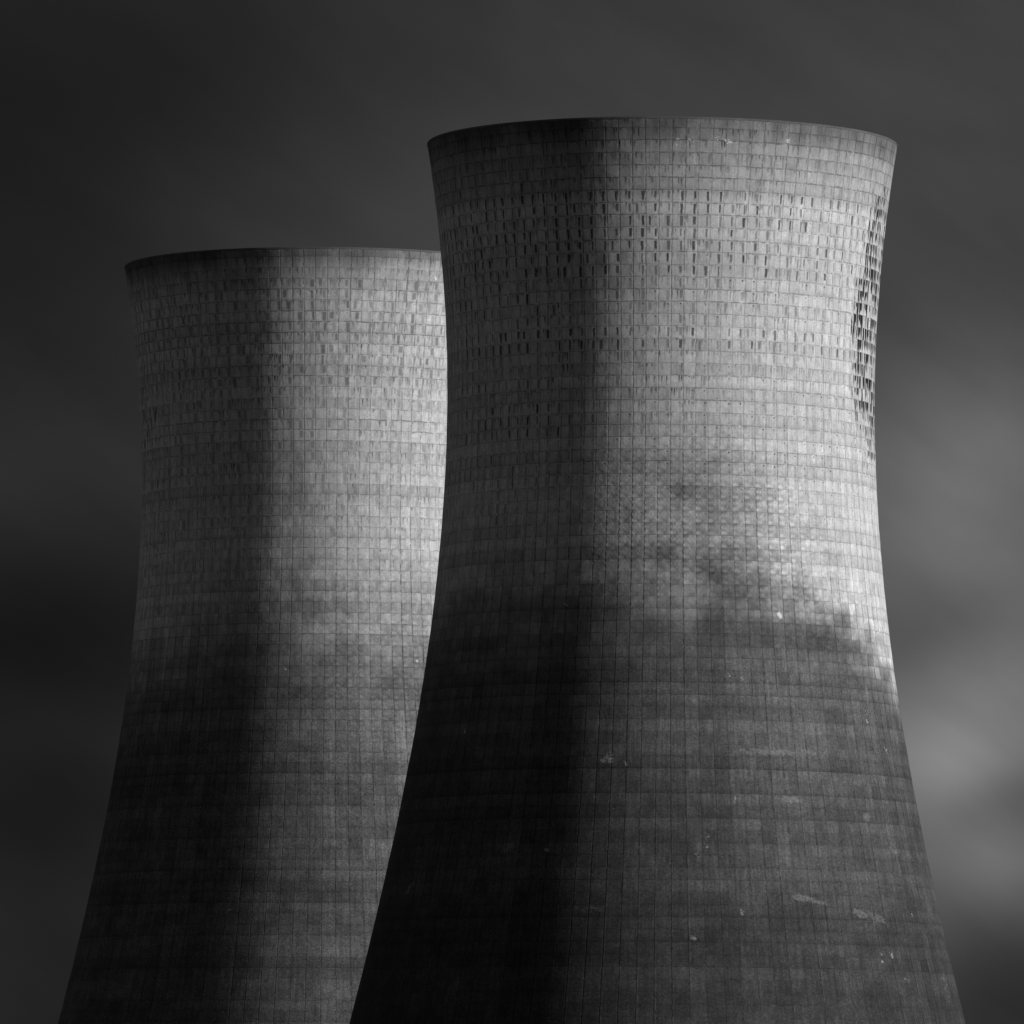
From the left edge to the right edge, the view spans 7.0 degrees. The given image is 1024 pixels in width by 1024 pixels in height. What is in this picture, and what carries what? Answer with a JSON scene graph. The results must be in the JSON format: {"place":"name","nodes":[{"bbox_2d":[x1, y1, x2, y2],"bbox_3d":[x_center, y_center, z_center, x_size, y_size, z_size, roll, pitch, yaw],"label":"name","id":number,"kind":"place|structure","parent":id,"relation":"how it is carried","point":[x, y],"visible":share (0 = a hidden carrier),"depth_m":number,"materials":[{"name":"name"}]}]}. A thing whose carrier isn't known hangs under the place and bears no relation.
{"place":"outdoors","nodes":[
{"label":"outdoors","id":0,"kind":"place"},
{"bbox_2d":[0,0,1023,1023],"label":"sky","id":1,"kind":"structure","parent":0,"point":[131,130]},
{"label":"ground","id":2,"kind":"structure","parent":0,"visible":0},
{"bbox_2d":[58,247,446,1023],"bbox_3d":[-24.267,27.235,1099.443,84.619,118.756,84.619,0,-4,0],"label":"cooling tower","id":3,"kind":"structure","parent":2,"relation":"on","point":[294,417],"depth_m":1077.60,"materials":[{"name":"concrete"}]},
{"bbox_2d":[349,116,965,1023],"bbox_3d":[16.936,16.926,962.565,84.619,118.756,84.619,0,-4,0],"label":"cooling tower","id":4,"kind":"structure","parent":2,"relation":"on","point":[659,770],"depth_m":940.88,"materials":[{"name":"concrete"}]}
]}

